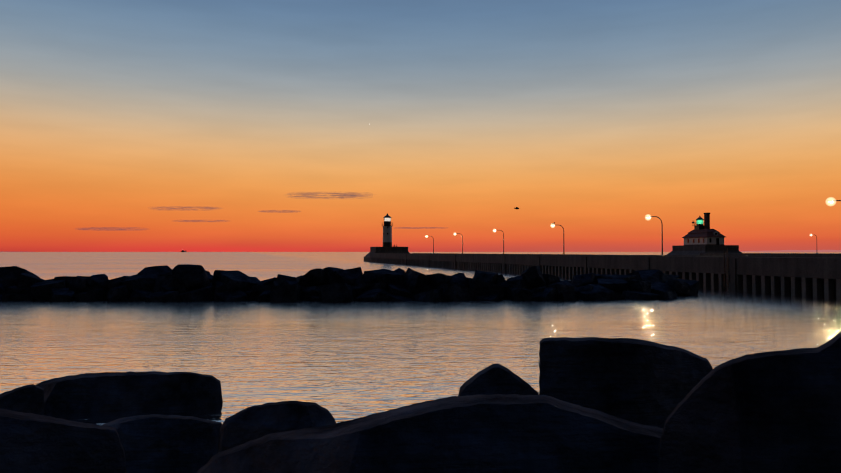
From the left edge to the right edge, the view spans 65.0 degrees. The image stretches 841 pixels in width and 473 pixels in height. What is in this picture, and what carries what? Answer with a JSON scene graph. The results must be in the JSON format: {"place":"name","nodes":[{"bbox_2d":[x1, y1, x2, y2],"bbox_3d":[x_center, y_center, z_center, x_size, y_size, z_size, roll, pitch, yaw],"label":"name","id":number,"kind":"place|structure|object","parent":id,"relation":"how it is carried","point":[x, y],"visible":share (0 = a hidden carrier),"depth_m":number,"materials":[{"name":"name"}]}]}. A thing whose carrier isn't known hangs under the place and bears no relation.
{"place":"outdoors","nodes":[
{"label":"outdoors","id":0,"kind":"place"},
{"bbox_2d":[78,227,139,230],"bbox_3d":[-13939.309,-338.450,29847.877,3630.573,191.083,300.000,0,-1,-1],"label":"cloud","id":1,"kind":"structure","parent":0,"point":[110,229],"depth_m":29847.00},
{"bbox_2d":[163,206,213,209],"bbox_3d":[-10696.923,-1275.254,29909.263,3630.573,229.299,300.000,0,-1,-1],"label":"cloud","id":2,"kind":"structure","parent":0,"point":[190,207],"depth_m":29916.24,"materials":[{"name":"grey"}]},
{"bbox_2d":[292,192,364,198],"bbox_3d":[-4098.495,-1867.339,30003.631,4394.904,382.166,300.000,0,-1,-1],"label":"cloud","id":3,"kind":"structure","parent":0,"point":[333,194],"depth_m":30007.70,"materials":[{"name":"grey"}]},
{"bbox_2d":[383,213,391,246],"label":"lighthouse tower","id":4,"kind":"structure","parent":0,"point":[387,234],"depth_m":231.66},
{"bbox_2d":[0,252,840,472],"bbox_3d":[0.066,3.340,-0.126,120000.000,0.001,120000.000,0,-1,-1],"label":"lake water","id":5,"kind":"structure","parent":0,"point":[344,361],"depth_m":27.36,"materials":[{"name":"grey liquid"}]},
{"bbox_2d":[0,384,44,414],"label":"shore rock","id":6,"kind":"object","parent":5,"relation":"in","point":[27,399],"visible":0.29,"depth_m":12.92,"materials":[{"name":"black stone"}]},
{"bbox_2d":[36,371,222,412],"bbox_3d":[-6.432,4.141,14.546,4.593,2.267,2.809,0,-1,-1],"label":"shore rock","id":7,"kind":"object","parent":5,"relation":"in","point":[109,391],"visible":0.25,"depth_m":14.18,"materials":[{"name":"black stone"}]},
{"bbox_2d":[0,264,698,301],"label":"breakwater rocks","id":8,"kind":"object","parent":5,"relation":"in","point":[185,283],"visible":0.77,"depth_m":46.05,"materials":[{"name":"black stone"}]},
{"bbox_2d":[364,247,410,261],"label":"lighthouse base","id":9,"kind":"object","parent":5,"relation":"in","point":[367,258],"depth_m":225.57,"materials":[{"name":"grey concrete"}]},
{"bbox_2d":[458,363,538,395],"bbox_3d":[1.067,2.377,9.138,1.267,1.246,1.388,0,-1,-1],"label":"shore rock","id":10,"kind":"object","parent":5,"relation":"in","point":[497,378],"visible":0.23,"depth_m":8.85,"materials":[{"name":"black stone"}]},
{"bbox_2d":[370,253,840,299],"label":"pier wall","id":11,"kind":"structure","parent":5,"relation":"in","point":[813,276],"depth_m":62.67,"materials":[{"name":"grey concrete"}]},
{"bbox_2d":[493,229,504,254],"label":"street lamp","id":12,"kind":"object","parent":11,"relation":"on","point":[494,230],"visible":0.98,"depth_m":125.21,"materials":[{"name":"black metal"}]},
{"bbox_2d":[551,224,564,254],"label":"street lamp","id":13,"kind":"object","parent":11,"relation":"on","point":[552,225],"visible":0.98,"depth_m":101.45,"materials":[{"name":"black metal"}]},
{"bbox_2d":[646,215,663,255],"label":"street lamp","id":14,"kind":"object","parent":11,"relation":"on","point":[648,217],"visible":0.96,"depth_m":77.34,"materials":[{"name":"black metal"}]},
{"bbox_2d":[667,245,741,254],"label":"lighthouse base","id":15,"kind":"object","parent":11,"relation":"on","point":[688,250],"depth_m":214.62,"materials":[{"name":"grey concrete"}]},
{"bbox_2d":[827,198,840,204],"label":"street lamp","id":16,"kind":"object","parent":11,"relation":"on","point":[830,201],"visible":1,"depth_m":52.63,"materials":[{"name":"glass"}]},
{"bbox_2d":[700,253,840,255],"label":"parapet wall","id":17,"kind":"structure","parent":5,"relation":"in","point":[783,254],"depth_m":180.96,"materials":[{"name":"concrete"}]},
{"bbox_2d":[0,0,840,251],"label":"sky","id":18,"kind":"structure","parent":0,"point":[592,119],"materials":[{"name":"orange"}]},
{"bbox_2d":[682,213,725,244],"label":"lighthouse building","id":19,"kind":"structure","parent":0,"point":[702,234],"depth_m":218.45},
{"bbox_2d":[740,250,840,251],"bbox_3d":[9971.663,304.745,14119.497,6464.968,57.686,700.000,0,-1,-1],"label":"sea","id":20,"kind":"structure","parent":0,"point":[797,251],"depth_m":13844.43,"materials":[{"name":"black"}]},
{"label":"shore bank","id":21,"kind":"structure","parent":0,"visible":0},
{"bbox_2d":[0,408,126,472],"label":"shore rock","id":22,"kind":"object","parent":21,"relation":"on","point":[32,443],"visible":1,"depth_m":3.66,"materials":[{"name":"black stone"}]},
{"bbox_2d":[102,414,221,472],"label":"shore rock","id":23,"kind":"object","parent":21,"relation":"on","point":[155,443],"visible":0.62,"depth_m":10.31,"materials":[{"name":"black stone"}]},
{"bbox_2d":[217,401,335,452],"bbox_3d":[-2.001,3.288,9.532,2.171,1.727,2.262,0,-1,-1],"label":"shore rock","id":24,"kind":"object","parent":21,"relation":"on","point":[243,426],"visible":0.54,"depth_m":9.49,"materials":[{"name":"black stone"}]},
{"bbox_2d":[196,394,662,472],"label":"shore rock","id":25,"kind":"object","parent":21,"relation":"on","point":[499,433],"visible":0.94,"depth_m":4.44,"materials":[{"name":"black stone"}]},
{"bbox_2d":[539,337,712,427],"bbox_3d":[2.985,2.303,9.699,2.811,1.649,2.145,0,-1,-1],"label":"shore rock","id":26,"kind":"object","parent":21,"relation":"on","point":[644,382],"visible":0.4,"depth_m":9.18,"materials":[{"name":"black stone"}]},
{"bbox_2d":[658,332,840,472],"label":"shore rock","id":27,"kind":"object","parent":21,"relation":"on","point":[772,412],"visible":1,"depth_m":3.83,"materials":[{"name":"black stone"}]}
]}

